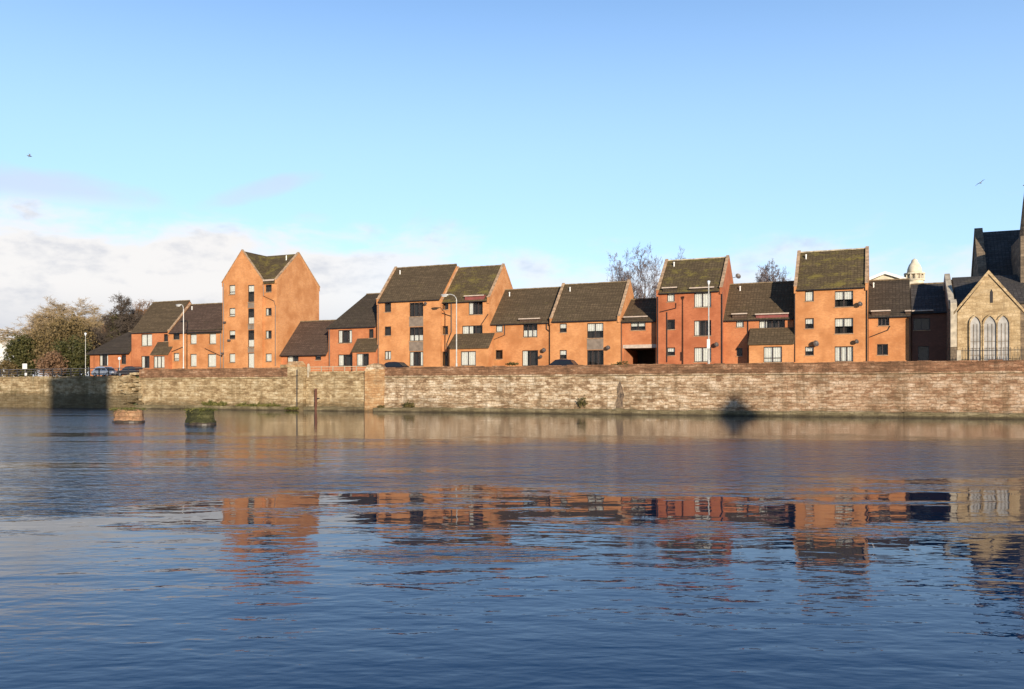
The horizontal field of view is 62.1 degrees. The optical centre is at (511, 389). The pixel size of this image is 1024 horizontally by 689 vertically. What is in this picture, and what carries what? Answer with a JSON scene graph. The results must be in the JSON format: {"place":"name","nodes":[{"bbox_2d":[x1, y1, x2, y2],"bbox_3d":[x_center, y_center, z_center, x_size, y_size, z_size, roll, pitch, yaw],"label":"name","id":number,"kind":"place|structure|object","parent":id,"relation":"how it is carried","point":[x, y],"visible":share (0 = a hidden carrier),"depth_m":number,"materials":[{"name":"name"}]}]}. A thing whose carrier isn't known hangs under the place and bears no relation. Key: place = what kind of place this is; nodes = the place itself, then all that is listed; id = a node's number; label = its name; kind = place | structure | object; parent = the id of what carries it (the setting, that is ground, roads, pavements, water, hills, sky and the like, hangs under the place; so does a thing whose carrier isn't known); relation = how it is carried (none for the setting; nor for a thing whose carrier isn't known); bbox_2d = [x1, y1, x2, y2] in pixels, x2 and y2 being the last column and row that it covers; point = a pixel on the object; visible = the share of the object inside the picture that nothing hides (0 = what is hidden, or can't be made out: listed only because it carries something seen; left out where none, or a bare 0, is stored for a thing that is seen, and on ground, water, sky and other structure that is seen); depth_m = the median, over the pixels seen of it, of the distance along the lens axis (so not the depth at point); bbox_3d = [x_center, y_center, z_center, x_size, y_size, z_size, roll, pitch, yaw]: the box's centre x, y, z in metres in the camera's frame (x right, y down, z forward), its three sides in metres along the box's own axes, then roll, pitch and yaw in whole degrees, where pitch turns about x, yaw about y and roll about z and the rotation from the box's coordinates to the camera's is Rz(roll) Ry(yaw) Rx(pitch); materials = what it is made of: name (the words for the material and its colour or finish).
{"place":"outdoors","nodes":[
{"label":"outdoors","id":0,"kind":"place"},
{"bbox_2d":[0,329,22,376],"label":"white low building","id":1,"kind":"structure","parent":0,"point":[2,356],"depth_m":177.09,"materials":[{"name":"paint"}]},
{"bbox_2d":[0,407,1023,688],"bbox_3d":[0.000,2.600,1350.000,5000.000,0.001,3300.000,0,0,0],"label":"river water","id":2,"kind":"structure","parent":0,"point":[278,549],"depth_m":13.68,"materials":[{"name":"liquid"}]},
{"bbox_2d":[108,407,144,422],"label":"bridge pier stump","id":3,"kind":"object","parent":2,"relation":"in","point":[129,415],"visible":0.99,"depth_m":67.19,"materials":[{"name":"stone"}]},
{"bbox_2d":[119,372,143,407],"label":"stone wall","id":4,"kind":"structure","parent":2,"relation":"in","point":[131,379],"depth_m":119.00,"materials":[{"name":"stone"}]},
{"bbox_2d":[181,406,216,425],"bbox_3d":[-23.160,2.429,63.090,3.032,2.442,1.974,0,0,23],"label":"bridge pier stump","id":5,"kind":"object","parent":2,"relation":"in","point":[203,416],"visible":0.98,"depth_m":62.39,"materials":[{"name":"plant"}]},
{"bbox_2d":[135,367,286,409],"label":"quay wall","id":6,"kind":"structure","parent":2,"relation":"in","point":[181,388],"depth_m":113.33,"materials":[{"name":"stone"}]},
{"bbox_2d":[200,400,226,405],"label":"weed clump","id":7,"kind":"object","parent":6,"relation":"on","point":[210,403],"visible":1,"depth_m":112.75,"materials":[{"name":"green plant"}]},
{"bbox_2d":[235,401,281,406],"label":"weed clump","id":8,"kind":"object","parent":6,"relation":"on","point":[253,404],"visible":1,"depth_m":109.92,"materials":[{"name":"green plant"}]},
{"bbox_2d":[280,361,306,410],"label":"stone pier","id":9,"kind":"structure","parent":2,"relation":"in","point":[293,366],"depth_m":107.87,"materials":[{"name":"stone"}]},
{"bbox_2d":[296,369,297,406],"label":"drain pipe","id":10,"kind":"object","parent":9,"relation":"attached to","point":[296,385],"visible":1,"depth_m":107.61,"materials":[{"name":"black metal"}]},
{"bbox_2d":[373,359,1023,418],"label":"quay wall","id":11,"kind":"structure","parent":2,"relation":"in","point":[981,389],"depth_m":86.53,"materials":[{"name":"stone"}]},
{"bbox_2d":[365,363,384,410],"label":"stone buttress","id":12,"kind":"structure","parent":11,"relation":"attached to","point":[374,384],"depth_m":103.24,"materials":[{"name":"stone"}]},
{"bbox_2d":[403,401,414,407],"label":"weed clump","id":13,"kind":"object","parent":11,"relation":"on","point":[407,404],"visible":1,"depth_m":101.15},
{"bbox_2d":[577,395,588,407],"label":"weed clump","id":14,"kind":"object","parent":11,"relation":"on","point":[581,402],"visible":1,"depth_m":92.47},
{"bbox_2d":[615,382,623,408],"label":"drain cleft","id":15,"kind":"object","parent":11,"relation":"attached to","point":[619,402],"visible":1,"depth_m":91.01,"materials":[{"name":"stone"}]},
{"bbox_2d":[0,0,1023,376],"label":"sky","id":16,"kind":"structure","parent":0,"point":[166,140],"materials":[{"name":"blue"}]},
{"bbox_2d":[133,371,946,404],"bbox_3d":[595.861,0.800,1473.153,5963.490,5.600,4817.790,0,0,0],"label":"bank ground","id":17,"kind":"structure","parent":0,"point":[134,403],"depth_m":119.81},
{"bbox_2d":[0,359,22,376],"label":"bush","id":18,"kind":"object","parent":17,"relation":"on","point":[7,365],"visible":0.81,"depth_m":142.12,"materials":[{"name":"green plant"}]},
{"bbox_2d":[0,330,47,376],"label":"bush","id":19,"kind":"object","parent":17,"relation":"on","point":[19,347],"visible":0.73,"depth_m":143.27,"materials":[{"name":"green plant"}]},
{"bbox_2d":[32,350,68,375],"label":"bush","id":20,"kind":"object","parent":17,"relation":"on","point":[50,361],"visible":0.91,"depth_m":134.91,"materials":[{"name":"brown plant"}]},
{"bbox_2d":[0,296,110,350],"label":"bare tree","id":21,"kind":"object","parent":17,"relation":"on","point":[92,320],"visible":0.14,"depth_m":166.19,"materials":[{"name":"brown plant"}]},
{"bbox_2d":[25,308,100,375],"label":"bush","id":22,"kind":"object","parent":17,"relation":"on","point":[59,331],"visible":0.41,"depth_m":145.15,"materials":[{"name":"green plant"}]},
{"bbox_2d":[0,376,132,407],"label":"quay wall","id":23,"kind":"structure","parent":17,"relation":"on","point":[69,391],"depth_m":124.86,"materials":[{"name":"stone"}]},
{"bbox_2d":[0,367,142,376],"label":"black railing","id":24,"kind":"object","parent":23,"relation":"on","point":[70,371],"visible":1,"depth_m":124.43,"materials":[{"name":"metal"}]},
{"bbox_2d":[46,332,95,375],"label":"bush","id":25,"kind":"object","parent":17,"relation":"on","point":[75,354],"visible":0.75,"depth_m":138.04,"materials":[{"name":"green plant"}]},
{"bbox_2d":[86,331,131,375],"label":"brick house","id":26,"kind":"structure","parent":17,"relation":"on","point":[108,354],"depth_m":134.56,"materials":[{"name":"brick"}]},
{"bbox_2d":[98,354,107,366],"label":"window","id":27,"kind":"structure","parent":26,"relation":"in","point":[101,356],"depth_m":134.76,"materials":[{"name":"glass"}]},
{"bbox_2d":[81,294,142,350],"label":"bare tree","id":28,"kind":"object","parent":17,"relation":"on","point":[121,323],"visible":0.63,"depth_m":152.63,"materials":[{"name":"brown plant"}]},
{"bbox_2d":[101,299,153,332],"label":"bare tree","id":29,"kind":"object","parent":17,"relation":"on","point":[139,305],"visible":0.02,"depth_m":160.41,"materials":[{"name":"grey plant"}]},
{"bbox_2d":[130,300,191,375],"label":"brick house","id":30,"kind":"structure","parent":17,"relation":"on","point":[151,348],"depth_m":130.19,"materials":[{"name":"brick"}]},
{"bbox_2d":[140,334,151,346],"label":"window","id":31,"kind":"structure","parent":30,"relation":"in","point":[146,338],"depth_m":129.85,"materials":[{"name":"glass"}]},
{"bbox_2d":[168,303,221,368],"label":"brick house","id":32,"kind":"structure","parent":17,"relation":"on","point":[202,335],"depth_m":125.67,"materials":[{"name":"brick"}]},
{"bbox_2d":[189,334,195,344],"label":"window","id":33,"kind":"structure","parent":32,"relation":"in","point":[193,337],"depth_m":125.55,"materials":[{"name":"glass"}]},
{"bbox_2d":[191,354,196,366],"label":"window","id":34,"kind":"structure","parent":32,"relation":"in","point":[193,356],"depth_m":125.55,"materials":[{"name":"glass"}]},
{"bbox_2d":[207,354,215,367],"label":"window","id":35,"kind":"structure","parent":32,"relation":"in","point":[211,357],"depth_m":124.12,"materials":[{"name":"glass"}]},
{"bbox_2d":[208,334,215,344],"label":"window","id":36,"kind":"structure","parent":32,"relation":"in","point":[212,336],"depth_m":124.03,"materials":[{"name":"glass"}]},
{"bbox_2d":[221,249,319,367],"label":"brick house","id":37,"kind":"structure","parent":17,"relation":"on","point":[269,303],"depth_m":120.54,"materials":[{"name":"orange brick"}]},
{"bbox_2d":[230,285,235,294],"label":"window","id":38,"kind":"structure","parent":37,"relation":"in","point":[232,288],"depth_m":121.33,"materials":[{"name":"glass"}]},
{"bbox_2d":[230,308,235,316],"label":"window","id":39,"kind":"structure","parent":37,"relation":"in","point":[232,310],"depth_m":121.30,"materials":[{"name":"glass"}]},
{"bbox_2d":[230,353,235,362],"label":"window","id":40,"kind":"structure","parent":37,"relation":"in","point":[232,356],"depth_m":121.35,"materials":[{"name":"glass"}]},
{"bbox_2d":[247,285,253,302],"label":"window","id":41,"kind":"structure","parent":37,"relation":"in","point":[250,287],"depth_m":120.04,"materials":[{"name":"glass"}]},
{"bbox_2d":[247,308,253,324],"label":"window","id":42,"kind":"structure","parent":37,"relation":"in","point":[250,320],"depth_m":120.07,"materials":[{"name":"glass"}]},
{"bbox_2d":[247,330,253,347],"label":"window","id":43,"kind":"structure","parent":37,"relation":"in","point":[250,342],"depth_m":120.07,"materials":[{"name":"glass"}]},
{"bbox_2d":[248,353,253,367],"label":"window","id":44,"kind":"structure","parent":37,"relation":"in","point":[250,355],"depth_m":120.01,"materials":[{"name":"glass"}]},
{"bbox_2d":[266,353,271,361],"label":"window","id":45,"kind":"structure","parent":37,"relation":"in","point":[268,356],"depth_m":119.16,"materials":[{"name":"glass"}]},
{"bbox_2d":[280,319,335,371],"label":"brick house","id":46,"kind":"structure","parent":17,"relation":"on","point":[307,342],"depth_m":118.94,"materials":[{"name":"brown tile"}]},
{"bbox_2d":[303,371,364,410],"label":"quay wall","id":47,"kind":"structure","parent":17,"relation":"on","point":[340,390],"depth_m":105.89,"materials":[{"name":"stone"}]},
{"bbox_2d":[314,389,319,410],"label":"outfall pipe","id":48,"kind":"object","parent":47,"relation":"attached to","point":[315,399],"visible":0.87,"depth_m":106.45,"materials":[{"name":"metal"}]},
{"bbox_2d":[310,366,366,371],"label":"handrail","id":49,"kind":"object","parent":47,"relation":"on","point":[321,369],"visible":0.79,"depth_m":106.75,"materials":[{"name":"metal"}]},
{"bbox_2d":[326,293,379,370],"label":"brick house","id":50,"kind":"structure","parent":17,"relation":"on","point":[353,335],"depth_m":114.94,"materials":[{"name":"brick"}]},
{"bbox_2d":[337,330,351,343],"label":"window","id":51,"kind":"structure","parent":50,"relation":"in","point":[339,331],"depth_m":115.17,"materials":[{"name":"glass"}]},
{"bbox_2d":[338,354,351,365],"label":"window","id":52,"kind":"structure","parent":50,"relation":"in","point":[340,357],"depth_m":115.41,"materials":[{"name":"glass"}]},
{"bbox_2d":[376,264,457,366],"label":"brick house","id":53,"kind":"structure","parent":17,"relation":"on","point":[410,327],"depth_m":110.54,"materials":[{"name":"orange brick"}]},
{"bbox_2d":[385,351,390,359],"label":"window","id":54,"kind":"structure","parent":53,"relation":"in","point":[387,353],"depth_m":111.48,"materials":[{"name":"glass"}]},
{"bbox_2d":[409,327,422,341],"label":"window","id":55,"kind":"structure","parent":53,"relation":"in","point":[413,338],"depth_m":109.83,"materials":[{"name":"glass"}]},
{"bbox_2d":[409,351,422,366],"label":"window","id":56,"kind":"structure","parent":53,"relation":"in","point":[411,353],"depth_m":109.79,"materials":[{"name":"glass"}]},
{"bbox_2d":[410,302,423,316],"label":"window","id":57,"kind":"structure","parent":53,"relation":"in","point":[418,302],"depth_m":109.83,"materials":[{"name":"glass"}]},
{"bbox_2d":[442,263,512,366],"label":"brick house","id":58,"kind":"structure","parent":17,"relation":"on","point":[477,292],"depth_m":107.57,"materials":[{"name":"orange brick"}]},
{"bbox_2d":[462,325,481,333],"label":"window","id":59,"kind":"structure","parent":58,"relation":"in","point":[465,329],"depth_m":107.44,"materials":[{"name":"glass"}]},
{"bbox_2d":[469,302,482,314],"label":"window","id":60,"kind":"structure","parent":58,"relation":"in","point":[471,304],"depth_m":107.23,"materials":[{"name":"glass"}]},
{"bbox_2d":[490,286,560,365],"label":"brick house","id":61,"kind":"structure","parent":17,"relation":"on","point":[520,325],"depth_m":105.43,"materials":[{"name":"brick"}]},
{"bbox_2d":[495,325,502,332],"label":"window","id":62,"kind":"structure","parent":61,"relation":"in","point":[499,328],"depth_m":106.11,"materials":[{"name":"glass"}]},
{"bbox_2d":[522,324,536,337],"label":"window","id":63,"kind":"structure","parent":61,"relation":"in","point":[529,333],"depth_m":104.52,"materials":[{"name":"glass"}]},
{"bbox_2d":[522,350,537,365],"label":"window","id":64,"kind":"structure","parent":61,"relation":"in","point":[524,352],"depth_m":104.72,"materials":[{"name":"glass"}]},
{"bbox_2d":[549,279,636,364],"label":"brick house","id":65,"kind":"structure","parent":17,"relation":"on","point":[585,323],"depth_m":101.76,"materials":[{"name":"orange brick"}]},
{"bbox_2d":[559,323,566,332],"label":"window","id":66,"kind":"structure","parent":65,"relation":"in","point":[561,325],"depth_m":102.32,"materials":[{"name":"glass"}]},
{"bbox_2d":[560,350,566,358],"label":"window","id":67,"kind":"structure","parent":65,"relation":"in","point":[562,352],"depth_m":102.32,"materials":[{"name":"glass"}]},
{"bbox_2d":[586,323,602,338],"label":"window","id":68,"kind":"structure","parent":65,"relation":"in","point":[595,327],"depth_m":100.74,"materials":[{"name":"glass"}]},
{"bbox_2d":[587,350,603,364],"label":"window","id":69,"kind":"structure","parent":65,"relation":"in","point":[587,350],"depth_m":100.64,"materials":[{"name":"glass"}]},
{"bbox_2d":[606,248,648,297],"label":"bare tree","id":70,"kind":"object","parent":17,"relation":"on","point":[616,268],"visible":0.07,"depth_m":125.99,"materials":[{"name":"grey plant"}]},
{"bbox_2d":[620,298,656,364],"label":"brick house","id":71,"kind":"structure","parent":17,"relation":"on","point":[638,322],"depth_m":99.66,"materials":[{"name":"orange brick"}]},
{"bbox_2d":[630,322,645,330],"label":"window","id":72,"kind":"structure","parent":71,"relation":"in","point":[638,324],"depth_m":99.10,"materials":[{"name":"glass"}]},
{"bbox_2d":[620,244,662,298],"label":"bare tree","id":73,"kind":"object","parent":17,"relation":"on","point":[638,290],"visible":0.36,"depth_m":120.71,"materials":[{"name":"grey plant"}]},
{"bbox_2d":[656,255,740,363],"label":"brick house","id":74,"kind":"structure","parent":17,"relation":"on","point":[682,309],"depth_m":96.09,"materials":[{"name":"brick"}]},
{"bbox_2d":[667,294,674,301],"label":"window","id":75,"kind":"structure","parent":74,"relation":"in","point":[670,297],"depth_m":96.69,"materials":[{"name":"glass"}]},
{"bbox_2d":[667,347,675,355],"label":"window","id":76,"kind":"structure","parent":74,"relation":"in","point":[668,349],"depth_m":96.66,"materials":[{"name":"glass"}]},
{"bbox_2d":[693,320,710,336],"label":"window","id":77,"kind":"structure","parent":74,"relation":"in","point":[696,323],"depth_m":95.47,"materials":[{"name":"glass"}]},
{"bbox_2d":[693,347,710,362],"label":"window","id":78,"kind":"structure","parent":74,"relation":"in","point":[700,353],"depth_m":95.24,"materials":[{"name":"glass"}]},
{"bbox_2d":[694,292,710,307],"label":"window","id":79,"kind":"structure","parent":74,"relation":"in","point":[700,299],"depth_m":95.21,"materials":[{"name":"glass"}]},
{"bbox_2d":[723,281,794,363],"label":"brick house","id":80,"kind":"structure","parent":17,"relation":"on","point":[758,322],"depth_m":94.04,"materials":[{"name":"brick"}]},
{"bbox_2d":[735,321,743,327],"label":"window","id":81,"kind":"structure","parent":80,"relation":"in","point":[739,324],"depth_m":94.43,"materials":[{"name":"glass"}]},
{"bbox_2d":[759,320,784,328],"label":"window","id":82,"kind":"structure","parent":80,"relation":"in","point":[762,324],"depth_m":93.23,"materials":[{"name":"glass"}]},
{"bbox_2d":[755,261,790,281],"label":"bare tree","id":83,"kind":"object","parent":17,"relation":"on","point":[765,276],"visible":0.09,"depth_m":114.89,"materials":[{"name":"grey plant"}]},
{"bbox_2d":[793,246,868,362],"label":"brick house","id":84,"kind":"structure","parent":17,"relation":"on","point":[831,305],"depth_m":90.16,"materials":[{"name":"orange brick"}]},
{"bbox_2d":[804,291,813,301],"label":"window","id":85,"kind":"structure","parent":84,"relation":"in","point":[809,295],"depth_m":90.72,"materials":[{"name":"glass"}]},
{"bbox_2d":[804,346,813,355],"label":"window","id":86,"kind":"structure","parent":84,"relation":"in","point":[806,348],"depth_m":90.71,"materials":[{"name":"glass"}]},
{"bbox_2d":[805,318,813,328],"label":"window","id":87,"kind":"structure","parent":84,"relation":"in","point":[807,320],"depth_m":90.72,"materials":[{"name":"glass"}]},
{"bbox_2d":[834,291,853,307],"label":"window","id":88,"kind":"structure","parent":84,"relation":"in","point":[839,295],"depth_m":89.33,"materials":[{"name":"glass"}]},
{"bbox_2d":[835,318,853,333],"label":"window","id":89,"kind":"structure","parent":84,"relation":"in","point":[843,322],"depth_m":89.33,"materials":[{"name":"glass"}]},
{"bbox_2d":[835,346,853,361],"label":"window","id":90,"kind":"structure","parent":84,"relation":"in","point":[842,353],"depth_m":89.40,"materials":[{"name":"glass"}]},
{"bbox_2d":[869,278,910,361],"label":"brick house","id":91,"kind":"structure","parent":17,"relation":"on","point":[889,320],"depth_m":88.83,"materials":[{"name":"brick"}]},
{"bbox_2d":[876,344,888,355],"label":"window","id":92,"kind":"structure","parent":91,"relation":"in","point":[882,354],"depth_m":88.73,"materials":[{"name":"glass"}]},
{"bbox_2d":[904,258,924,283],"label":"domed cupola","id":93,"kind":"object","parent":17,"relation":"on","point":[914,274],"visible":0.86,"depth_m":178.08,"materials":[{"name":"stone"}]},
{"bbox_2d":[910,282,946,360],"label":"brick house","id":94,"kind":"structure","parent":17,"relation":"on","point":[928,322],"depth_m":87.69,"materials":[{"name":"brick"}]},
{"bbox_2d":[913,318,929,330],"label":"window","id":95,"kind":"structure","parent":94,"relation":"in","point":[921,329],"depth_m":87.63,"materials":[{"name":"glass"}]},
{"bbox_2d":[943,273,1023,360],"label":"church aisle","id":96,"kind":"object","parent":17,"relation":"on","point":[958,289],"visible":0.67,"depth_m":84.25,"materials":[{"name":"stone"}]},
{"bbox_2d":[1011,185,1023,282],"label":"church tower","id":97,"kind":"structure","parent":96,"relation":"on","point":[1017,253],"depth_m":84.41,"materials":[{"name":"stone"}]},
{"bbox_2d":[950,270,1023,360],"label":"church hall","id":98,"kind":"structure","parent":17,"relation":"on","point":[986,315],"depth_m":80.95,"materials":[{"name":"stone"}]},
{"bbox_2d":[957,347,1023,360],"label":"iron railing","id":99,"kind":"object","parent":17,"relation":"on","point":[959,354],"visible":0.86,"depth_m":78.64,"materials":[{"name":"metal"}]},
{"bbox_2d":[971,228,1019,276],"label":"church nave","id":100,"kind":"structure","parent":17,"relation":"on","point":[992,252],"depth_m":91.21,"materials":[{"name":"stone"}]},
{"bbox_2d":[869,271,905,279],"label":"pale pediment building","id":101,"kind":"structure","parent":0,"point":[885,275],"depth_m":144.77,"materials":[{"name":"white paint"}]},
{"label":"quay road","id":102,"kind":"structure","parent":0,"visible":0},
{"bbox_2d":[91,366,117,375],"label":"parked car","id":103,"kind":"object","parent":102,"relation":"on","point":[105,371],"visible":0.49,"depth_m":126.40,"materials":[{"name":"silver metal"}]},
{"bbox_2d":[116,366,142,375],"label":"parked car","id":104,"kind":"object","parent":102,"relation":"on","point":[121,373],"visible":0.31,"depth_m":124.85,"materials":[{"name":"paint"}]},
{"bbox_2d":[176,304,183,367],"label":"lamp post","id":105,"kind":"object","parent":102,"relation":"on","point":[177,305],"visible":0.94,"depth_m":119.38,"materials":[{"name":"metal"}]},
{"bbox_2d":[384,362,408,367],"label":"parked car","id":106,"kind":"object","parent":102,"relation":"on","point":[396,364],"visible":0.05,"depth_m":105.30,"materials":[{"name":"paint"}]},
{"bbox_2d":[441,294,457,365],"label":"lamp post","id":107,"kind":"object","parent":102,"relation":"on","point":[446,295],"visible":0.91,"depth_m":102.30,"materials":[{"name":"metal"}]},
{"bbox_2d":[549,359,577,365],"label":"parked car","id":108,"kind":"object","parent":102,"relation":"on","point":[564,362],"visible":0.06,"depth_m":96.44,"materials":[{"name":"paint"}]},
{"bbox_2d":[707,280,709,363],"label":"lamp post","id":109,"kind":"object","parent":102,"relation":"on","point":[708,339],"visible":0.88,"depth_m":90.35,"materials":[{"name":"metal"}]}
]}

